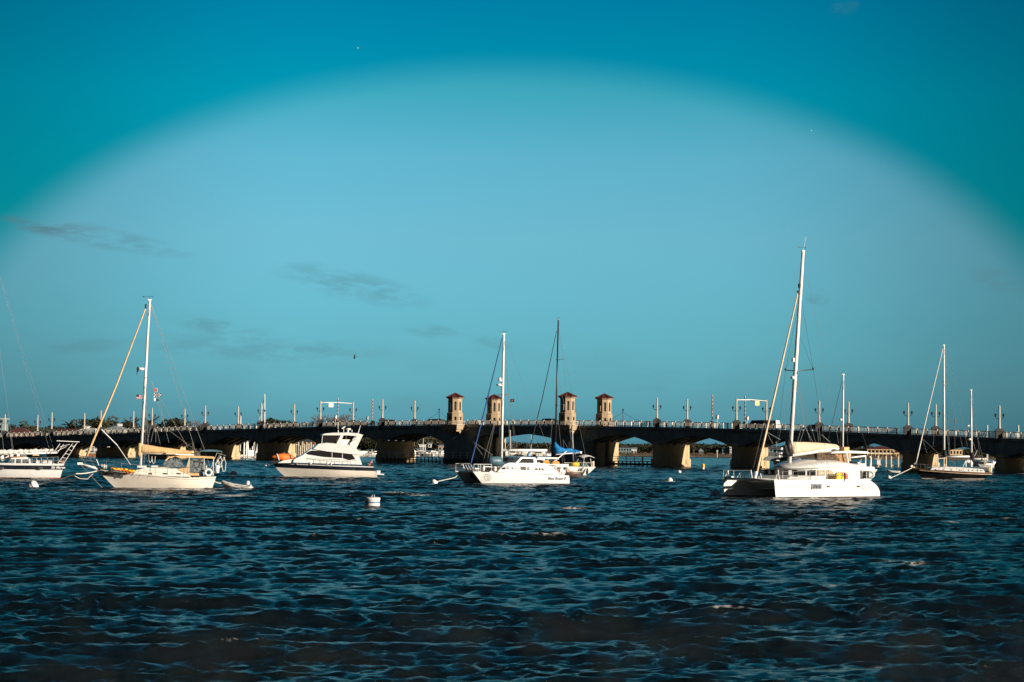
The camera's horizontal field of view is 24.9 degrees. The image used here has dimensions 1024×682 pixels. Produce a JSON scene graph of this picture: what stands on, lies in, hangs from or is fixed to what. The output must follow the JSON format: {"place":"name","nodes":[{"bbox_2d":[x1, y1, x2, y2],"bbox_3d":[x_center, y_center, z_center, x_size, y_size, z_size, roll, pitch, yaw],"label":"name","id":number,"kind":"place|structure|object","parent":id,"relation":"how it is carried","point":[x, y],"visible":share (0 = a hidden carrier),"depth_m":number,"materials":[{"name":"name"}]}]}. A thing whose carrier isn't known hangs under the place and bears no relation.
{"place":"outdoors","nodes":[
{"label":"outdoors","id":0,"kind":"place"},
{"bbox_2d":[0,418,7,434],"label":"house","id":1,"kind":"structure","parent":0,"point":[1,426],"depth_m":844.58,"materials":[{"name":"white paint"}]},
{"bbox_2d":[105,424,127,432],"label":"house","id":2,"kind":"structure","parent":0,"point":[117,426],"depth_m":849.85,"materials":[{"name":"grey metal"}]},
{"bbox_2d":[11,445,995,459],"bbox_3d":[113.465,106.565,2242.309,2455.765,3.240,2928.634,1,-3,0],"label":"shore","id":3,"kind":"structure","parent":0,"point":[691,455],"depth_m":1199.78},
{"bbox_2d":[8,424,18,430],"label":"oak tree","id":4,"kind":"object","parent":3,"relation":"on","point":[12,426],"visible":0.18,"depth_m":900.35,"materials":[{"name":"green plant"}]},
{"bbox_2d":[8,428,32,436],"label":"house","id":5,"kind":"structure","parent":3,"relation":"on","point":[23,430],"depth_m":862.76,"materials":[{"name":"red"}]},
{"bbox_2d":[18,420,38,431],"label":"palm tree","id":6,"kind":"object","parent":3,"relation":"on","point":[23,425],"visible":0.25,"depth_m":904.43,"materials":[{"name":"green plant"}]},
{"bbox_2d":[55,429,79,434],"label":"house","id":7,"kind":"structure","parent":3,"relation":"on","point":[62,430],"depth_m":865.07,"materials":[{"name":"white"}]},
{"bbox_2d":[61,419,76,429],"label":"palm tree","id":8,"kind":"object","parent":3,"relation":"on","point":[71,425],"visible":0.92,"depth_m":889.02,"materials":[{"name":"green plant"}]},
{"bbox_2d":[73,419,111,429],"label":"oak tree","id":9,"kind":"object","parent":3,"relation":"on","point":[88,423],"visible":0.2,"depth_m":917.28,"materials":[{"name":"green plant"}]},
{"bbox_2d":[83,418,110,426],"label":"oak tree","id":10,"kind":"object","parent":3,"relation":"on","point":[97,420],"visible":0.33,"depth_m":922.06,"materials":[{"name":"green plant"}]},
{"bbox_2d":[92,415,129,432],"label":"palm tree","id":11,"kind":"object","parent":3,"relation":"on","point":[112,423],"visible":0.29,"depth_m":896.59,"materials":[{"name":"green plant"}]},
{"bbox_2d":[120,420,137,431],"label":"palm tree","id":12,"kind":"object","parent":3,"relation":"on","point":[125,423],"visible":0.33,"depth_m":911.71,"materials":[{"name":"green plant"}]},
{"bbox_2d":[123,418,141,429],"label":"palm tree","id":13,"kind":"object","parent":3,"relation":"on","point":[128,425],"visible":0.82,"depth_m":878.32,"materials":[{"name":"green plant"}]},
{"bbox_2d":[140,416,159,428],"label":"palm tree","id":14,"kind":"object","parent":3,"relation":"on","point":[149,422],"visible":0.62,"depth_m":878.52,"materials":[{"name":"green plant"}]},
{"bbox_2d":[148,418,190,445],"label":"oak tree","id":15,"kind":"object","parent":3,"relation":"on","point":[169,424],"visible":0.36,"depth_m":896.50,"materials":[{"name":"green plant"}]},
{"bbox_2d":[161,417,190,430],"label":"oak tree","id":16,"kind":"object","parent":3,"relation":"on","point":[176,419],"visible":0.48,"depth_m":901.17,"materials":[{"name":"green plant"}]},
{"bbox_2d":[186,421,201,450],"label":"bare tree","id":17,"kind":"object","parent":3,"relation":"on","point":[195,423],"visible":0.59,"depth_m":898.78,"materials":[{"name":"brown plant"}]},
{"bbox_2d":[10,426,415,450],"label":"woods","id":18,"kind":"object","parent":3,"relation":"on","point":[365,444],"visible":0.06,"depth_m":916.23,"materials":[{"name":"green plant"}]},
{"bbox_2d":[257,418,279,442],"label":"oak tree","id":19,"kind":"object","parent":3,"relation":"on","point":[268,420],"visible":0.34,"depth_m":886.74,"materials":[{"name":"green plant"}]},
{"bbox_2d":[276,420,290,442],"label":"oak tree","id":20,"kind":"object","parent":3,"relation":"on","point":[285,421],"visible":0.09,"depth_m":890.68,"materials":[{"name":"green plant"}]},
{"bbox_2d":[300,439,315,451],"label":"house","id":21,"kind":"structure","parent":3,"relation":"on","point":[308,441],"depth_m":864.07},
{"bbox_2d":[307,413,350,426],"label":"bare tree","id":22,"kind":"object","parent":3,"relation":"on","point":[322,418],"visible":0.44,"depth_m":875.11,"materials":[{"name":"brown plant"}]},
{"bbox_2d":[332,413,364,425],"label":"bare tree","id":23,"kind":"object","parent":3,"relation":"on","point":[343,419],"visible":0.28,"depth_m":885.71,"materials":[{"name":"brown plant"}]},
{"bbox_2d":[418,444,426,451],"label":"house","id":24,"kind":"structure","parent":3,"relation":"on","point":[422,446],"depth_m":973.93,"materials":[{"name":"white paint"}]},
{"bbox_2d":[414,436,443,450],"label":"woods","id":25,"kind":"object","parent":3,"relation":"on","point":[433,440],"visible":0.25,"depth_m":1043.36,"materials":[{"name":"green plant"}]},
{"bbox_2d":[506,440,520,448],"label":"oak tree","id":26,"kind":"object","parent":3,"relation":"on","point":[514,445],"visible":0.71,"depth_m":1258.43,"materials":[{"name":"green plant"}]},
{"bbox_2d":[619,446,631,453],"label":"house","id":27,"kind":"structure","parent":3,"relation":"on","point":[624,449],"depth_m":1210.63,"materials":[{"name":"white"}]},
{"bbox_2d":[690,442,697,453],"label":"pine tree","id":28,"kind":"object","parent":3,"relation":"on","point":[693,447],"visible":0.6,"depth_m":1213.09,"materials":[{"name":"green plant"}]},
{"bbox_2d":[721,447,728,454],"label":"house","id":29,"kind":"structure","parent":3,"relation":"on","point":[725,450],"depth_m":1210.68,"materials":[{"name":"grey"}]},
{"bbox_2d":[506,442,991,456],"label":"woods","id":30,"kind":"object","parent":3,"relation":"on","point":[648,447],"visible":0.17,"depth_m":1222.52,"materials":[{"name":"green plant"}]},
{"bbox_2d":[619,451,994,457],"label":"brush","id":31,"kind":"object","parent":3,"relation":"on","point":[720,453],"visible":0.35,"depth_m":1204.56,"materials":[{"name":"green plant"}]},
{"bbox_2d":[864,446,894,455],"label":"house","id":32,"kind":"structure","parent":3,"relation":"on","point":[878,451],"depth_m":1216.62,"materials":[{"name":"beige paint"}]},
{"bbox_2d":[948,448,961,454],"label":"house","id":33,"kind":"structure","parent":3,"relation":"on","point":[957,451],"depth_m":1213.71,"materials":[{"name":"grey metal"}]},
{"bbox_2d":[0,454,1023,681],"bbox_3d":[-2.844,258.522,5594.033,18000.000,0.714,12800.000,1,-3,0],"label":"water","id":34,"kind":"structure","parent":0,"point":[625,573],"depth_m":78.50,"materials":[{"name":"blue liquid"}]},
{"bbox_2d":[27,480,38,486],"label":"mooring buoy","id":35,"kind":"object","parent":34,"relation":"on","point":[32,483],"visible":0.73,"depth_m":223.15,"materials":[{"name":"white paint"}]},
{"bbox_2d":[38,471,95,484],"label":"mooring rope","id":36,"kind":"object","parent":35,"relation":"attached to","point":[67,476],"visible":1,"depth_m":222.07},
{"bbox_2d":[0,277,78,478],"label":"sailboat","id":37,"kind":"object","parent":34,"relation":"on","point":[23,465],"visible":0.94,"depth_m":276.92,"materials":[{"name":"white paint"}]},
{"bbox_2d":[85,446,96,455],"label":"houseboat","id":38,"kind":"object","parent":34,"relation":"on","point":[93,450],"visible":0.3,"depth_m":698.84,"materials":[{"name":"white wood"}]},
{"bbox_2d":[77,296,225,487],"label":"sailboat","id":39,"kind":"object","parent":34,"relation":"on","point":[155,476],"visible":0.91,"depth_m":223.40,"materials":[{"name":"paint"}]},
{"bbox_2d":[110,467,134,472],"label":"gear bags","id":40,"kind":"object","parent":39,"relation":"attached to","point":[123,470],"visible":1,"depth_m":221.90,"materials":[{"name":"fabric"}]},
{"bbox_2d":[163,457,183,466],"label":"dodger window","id":41,"kind":"structure","parent":39,"relation":"in","point":[171,462],"depth_m":223.44,"materials":[{"name":"clear plastic"}]},
{"bbox_2d":[204,468,212,476],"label":"life ring","id":42,"kind":"object","parent":39,"relation":"hanging from","point":[206,474],"visible":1,"depth_m":223.45,"materials":[{"name":"white paint"}]},
{"bbox_2d":[221,480,252,487],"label":"dinghy","id":43,"kind":"object","parent":34,"relation":"on","point":[229,484],"visible":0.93,"depth_m":229.91,"materials":[{"name":"white rubber"}]},
{"bbox_2d":[240,450,255,457],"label":"marina boat","id":44,"kind":"object","parent":34,"relation":"on","point":[252,452],"visible":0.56,"depth_m":708.93,"materials":[{"name":"white paint"}]},
{"bbox_2d":[253,394,264,445],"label":"sailboat","id":45,"kind":"object","parent":34,"relation":"on","point":[264,413],"visible":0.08,"depth_m":734.94,"materials":[{"name":"white paint"}]},
{"bbox_2d":[267,425,383,476],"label":"motor yacht","id":46,"kind":"object","parent":34,"relation":"on","point":[329,451],"visible":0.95,"depth_m":316.11,"materials":[{"name":"white paint"}]},
{"bbox_2d":[271,452,295,462],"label":"covered tender","id":47,"kind":"object","parent":46,"relation":"on","point":[281,456],"visible":1,"depth_m":315.82,"materials":[{"name":"orange fabric"}]},
{"bbox_2d":[306,451,331,456],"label":"side window","id":48,"kind":"structure","parent":46,"relation":"in","point":[317,453],"depth_m":315.95,"materials":[{"name":"black glass"}]},
{"bbox_2d":[333,452,341,457],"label":"side window","id":49,"kind":"structure","parent":46,"relation":"in","point":[335,454],"depth_m":316.26,"materials":[{"name":"black glass"}]},
{"bbox_2d":[343,453,354,459],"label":"side window","id":50,"kind":"structure","parent":46,"relation":"in","point":[346,456],"depth_m":316.49,"materials":[{"name":"black glass"}]},
{"bbox_2d":[365,494,379,505],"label":"mooring drum","id":51,"kind":"object","parent":34,"relation":"on","point":[372,501],"visible":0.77,"depth_m":166.34,"materials":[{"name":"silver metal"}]},
{"bbox_2d":[418,447,433,455],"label":"marina boat","id":52,"kind":"object","parent":34,"relation":"on","point":[426,453],"visible":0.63,"depth_m":942.95,"materials":[{"name":"white paint"}]},
{"bbox_2d":[383,451,478,463],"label":"fender walkway","id":53,"kind":"structure","parent":34,"relation":"in","point":[436,460],"depth_m":583.64,"materials":[{"name":"white paint"}]},
{"bbox_2d":[0,420,1023,472],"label":"bridge","id":54,"kind":"structure","parent":34,"relation":"in","point":[671,445],"depth_m":562.71,"materials":[{"name":"concrete"}]},
{"bbox_2d":[1,415,7,439],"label":"lamp post","id":55,"kind":"object","parent":54,"relation":"on","point":[4,432],"visible":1,"depth_m":694.82,"materials":[{"name":"metal"}]},
{"bbox_2d":[34,415,40,435],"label":"lamp post","id":56,"kind":"object","parent":54,"relation":"on","point":[37,430],"visible":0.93,"depth_m":704.42,"materials":[{"name":"metal"}]},
{"bbox_2d":[48,413,54,438],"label":"lamp post","id":57,"kind":"object","parent":54,"relation":"on","point":[50,431],"visible":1,"depth_m":680.94,"materials":[{"name":"metal"}]},
{"bbox_2d":[81,413,87,433],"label":"lamp post","id":58,"kind":"object","parent":54,"relation":"on","point":[84,424],"visible":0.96,"depth_m":690.58,"materials":[{"name":"metal"}]},
{"bbox_2d":[97,411,103,436],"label":"lamp post","id":59,"kind":"object","parent":54,"relation":"on","point":[100,432],"visible":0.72,"depth_m":666.96,"materials":[{"name":"metal"}]},
{"bbox_2d":[130,411,136,432],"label":"lamp post","id":60,"kind":"object","parent":54,"relation":"on","point":[131,430],"visible":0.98,"depth_m":676.55,"materials":[{"name":"metal"}]},
{"bbox_2d":[148,408,155,435],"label":"lamp post","id":61,"kind":"object","parent":54,"relation":"on","point":[151,427],"visible":0.98,"depth_m":653.01,"materials":[{"name":"metal"}]},
{"bbox_2d":[181,409,188,430],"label":"lamp post","id":62,"kind":"object","parent":54,"relation":"on","point":[183,428],"visible":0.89,"depth_m":662.61,"materials":[{"name":"metal"}]},
{"bbox_2d":[201,405,208,433],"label":"lamp post","id":63,"kind":"object","parent":54,"relation":"on","point":[204,426],"visible":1,"depth_m":639.09,"materials":[{"name":"metal"}]},
{"bbox_2d":[234,406,241,428],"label":"lamp post","id":64,"kind":"object","parent":54,"relation":"on","point":[238,426],"visible":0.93,"depth_m":648.65,"materials":[{"name":"metal"}]},
{"bbox_2d":[257,403,264,431],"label":"lamp post","id":65,"kind":"object","parent":54,"relation":"on","point":[260,424],"visible":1,"depth_m":625.03,"materials":[{"name":"metal"}]},
{"bbox_2d":[290,404,297,425],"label":"lamp post","id":66,"kind":"object","parent":54,"relation":"on","point":[291,423],"visible":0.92,"depth_m":634.62,"materials":[{"name":"metal"}]},
{"bbox_2d":[317,401,323,429],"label":"lamp post","id":67,"kind":"object","parent":54,"relation":"on","point":[320,422],"visible":1,"depth_m":610.88,"materials":[{"name":"metal"}]},
{"bbox_2d":[321,402,352,406],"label":"sign gantry","id":68,"kind":"object","parent":67,"relation":"attached to","point":[330,404],"visible":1,"depth_m":614.88,"materials":[{"name":"metal"}]},
{"bbox_2d":[349,402,356,425],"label":"lamp post","id":69,"kind":"object","parent":54,"relation":"on","point":[353,414],"visible":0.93,"depth_m":620.49,"materials":[{"name":"metal"}]},
{"bbox_2d":[379,399,386,429],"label":"lamp post","id":70,"kind":"object","parent":54,"relation":"on","point":[382,419],"visible":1,"depth_m":596.67,"materials":[{"name":"concrete"}]},
{"bbox_2d":[411,400,418,423],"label":"lamp post","id":71,"kind":"object","parent":54,"relation":"on","point":[414,418],"visible":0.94,"depth_m":606.39,"materials":[{"name":"metal"}]},
{"bbox_2d":[420,419,446,424],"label":"car","id":72,"kind":"object","parent":54,"relation":"on","point":[433,421],"visible":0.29,"depth_m":595.86,"materials":[{"name":"grey paint"}]},
{"bbox_2d":[442,393,466,432],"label":"bridge tower","id":73,"kind":"structure","parent":54,"relation":"on","point":[454,424],"depth_m":577.93,"materials":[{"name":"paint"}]},
{"bbox_2d":[485,394,500,424],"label":"bridge tower","id":74,"kind":"structure","parent":54,"relation":"on","point":[494,407],"depth_m":589.91,"materials":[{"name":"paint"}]},
{"bbox_2d":[538,419,554,424],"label":"car","id":75,"kind":"object","parent":54,"relation":"on","point":[541,421],"visible":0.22,"depth_m":572.08,"materials":[{"name":"black paint"}]},
{"bbox_2d":[553,392,580,433],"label":"bridge tower","id":76,"kind":"structure","parent":54,"relation":"on","point":[563,427],"depth_m":555.07,"materials":[{"name":"paint"}]},
{"bbox_2d":[595,393,613,425],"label":"bridge tower","id":77,"kind":"structure","parent":54,"relation":"on","point":[604,414],"depth_m":567.36,"materials":[{"name":"paint"}]},
{"bbox_2d":[609,456,651,465],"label":"fender walkway","id":78,"kind":"structure","parent":54,"relation":"attached to","point":[630,463],"depth_m":550.81,"materials":[{"name":"white paint"}]},
{"bbox_2d":[653,398,660,430],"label":"lamp post","id":79,"kind":"object","parent":54,"relation":"on","point":[656,422],"visible":1,"depth_m":541.00,"materials":[{"name":"metal"}]},
{"bbox_2d":[683,399,691,425],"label":"lamp post","id":80,"kind":"object","parent":54,"relation":"on","point":[687,420],"visible":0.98,"depth_m":550.75,"materials":[{"name":"metal"}]},
{"bbox_2d":[710,395,712,427],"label":"barrier gate","id":81,"kind":"structure","parent":54,"relation":"on","point":[712,412],"depth_m":533.47,"materials":[{"name":"white metal"}]},
{"bbox_2d":[732,398,740,432],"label":"lamp post","id":82,"kind":"object","parent":54,"relation":"on","point":[735,424],"visible":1,"depth_m":526.74,"materials":[{"name":"metal"}]},
{"bbox_2d":[744,420,763,428],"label":"car","id":83,"kind":"object","parent":54,"relation":"on","point":[759,422],"visible":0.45,"depth_m":532.50,"materials":[{"name":"black paint"}]},
{"bbox_2d":[762,400,770,419],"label":"lamp post","id":84,"kind":"object","parent":54,"relation":"on","point":[766,411],"visible":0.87,"depth_m":536.57,"materials":[{"name":"metal"}]},
{"bbox_2d":[737,399,765,405],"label":"sign gantry","id":85,"kind":"object","parent":84,"relation":"attached to","point":[756,402],"visible":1,"depth_m":533.79,"materials":[{"name":"metal"}]},
{"bbox_2d":[758,420,780,429],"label":"van","id":86,"kind":"object","parent":54,"relation":"on","point":[775,422],"visible":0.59,"depth_m":529.99,"materials":[{"name":"white paint"}]},
{"bbox_2d":[803,425,814,430],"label":"car","id":87,"kind":"object","parent":54,"relation":"on","point":[812,428],"visible":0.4,"depth_m":523.33,"materials":[{"name":"black paint"}]},
{"bbox_2d":[814,400,823,435],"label":"lamp post","id":88,"kind":"object","parent":54,"relation":"on","point":[818,425],"visible":0.89,"depth_m":512.69,"materials":[{"name":"metal"}]},
{"bbox_2d":[844,401,852,431],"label":"lamp post","id":89,"kind":"object","parent":54,"relation":"on","point":[848,423],"visible":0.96,"depth_m":522.34,"materials":[{"name":"metal"}]},
{"bbox_2d":[903,403,912,438],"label":"lamp post","id":90,"kind":"object","parent":54,"relation":"on","point":[907,429],"visible":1,"depth_m":498.40,"materials":[{"name":"metal"}]},
{"bbox_2d":[931,404,940,433],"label":"lamp post","id":91,"kind":"object","parent":54,"relation":"on","point":[935,427],"visible":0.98,"depth_m":508.20,"materials":[{"name":"metal"}]},
{"bbox_2d":[994,405,1004,442],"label":"lamp post","id":92,"kind":"object","parent":54,"relation":"on","point":[999,432],"visible":1,"depth_m":484.50,"materials":[{"name":"metal"}]},
{"bbox_2d":[456,331,569,483],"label":"catamaran","id":93,"kind":"object","parent":34,"relation":"on","point":[516,470],"visible":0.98,"depth_m":275.12,"materials":[{"name":"paint"}]},
{"bbox_2d":[519,458,533,462],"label":"wheelhouse window","id":94,"kind":"structure","parent":93,"relation":"in","point":[524,460],"depth_m":275.51,"materials":[{"name":"black glass"}]},
{"bbox_2d":[542,459,559,464],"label":"life raft","id":95,"kind":"object","parent":93,"relation":"attached to","point":[551,463],"visible":1,"depth_m":276.34,"materials":[{"name":"orange fabric"}]},
{"bbox_2d":[564,471,581,477],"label":"dinghy","id":96,"kind":"object","parent":93,"relation":"hanging from","point":[572,474],"visible":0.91,"depth_m":279.49,"materials":[{"name":"white plastic"}]},
{"bbox_2d":[527,317,594,475],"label":"sailboat","id":97,"kind":"object","parent":34,"relation":"on","point":[585,468],"visible":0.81,"depth_m":356.68,"materials":[{"name":"paint"}]},
{"bbox_2d":[763,447,798,468],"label":"motor yacht","id":98,"kind":"object","parent":34,"relation":"on","point":[780,457],"visible":0.3,"depth_m":514.95,"materials":[{"name":"paint"}]},
{"bbox_2d":[723,239,879,498],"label":"catamaran","id":99,"kind":"object","parent":34,"relation":"on","point":[800,478],"visible":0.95,"depth_m":215.37,"materials":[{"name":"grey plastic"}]},
{"bbox_2d":[764,469,797,476],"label":"front window","id":100,"kind":"structure","parent":99,"relation":"in","point":[765,471],"depth_m":215.09,"materials":[{"name":"black glass"}]},
{"bbox_2d":[807,470,815,474],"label":"cabin window","id":101,"kind":"structure","parent":99,"relation":"in","point":[809,472],"depth_m":214.30,"materials":[{"name":"black glass"}]},
{"bbox_2d":[811,484,821,488],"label":"hull window","id":102,"kind":"structure","parent":99,"relation":"in","point":[813,486],"depth_m":212.01,"materials":[{"name":"grey glass"}]},
{"bbox_2d":[817,470,824,474],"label":"cabin window","id":103,"kind":"structure","parent":99,"relation":"in","point":[819,472],"depth_m":214.51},
{"bbox_2d":[827,374,876,479],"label":"sailboat","id":104,"kind":"object","parent":34,"relation":"on","point":[870,468],"visible":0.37,"depth_m":334.14,"materials":[{"name":"paint"}]},
{"bbox_2d":[910,345,991,478],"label":"ketch","id":105,"kind":"object","parent":34,"relation":"on","point":[953,472],"visible":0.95,"depth_m":368.98,"materials":[{"name":"black paint"}]},
{"bbox_2d":[973,425,989,465],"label":"sailboat","id":106,"kind":"object","parent":34,"relation":"on","point":[976,464],"visible":0.24,"depth_m":699.53,"materials":[{"name":"white paint"}]},
{"bbox_2d":[978,461,995,466],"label":"marina boat","id":107,"kind":"object","parent":34,"relation":"on","point":[987,465],"visible":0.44,"depth_m":638.51,"materials":[{"name":"white fabric"}]},
{"bbox_2d":[0,0,1023,448],"label":"sky","id":108,"kind":"structure","parent":0,"point":[295,189],"materials":[{"name":"blue"}]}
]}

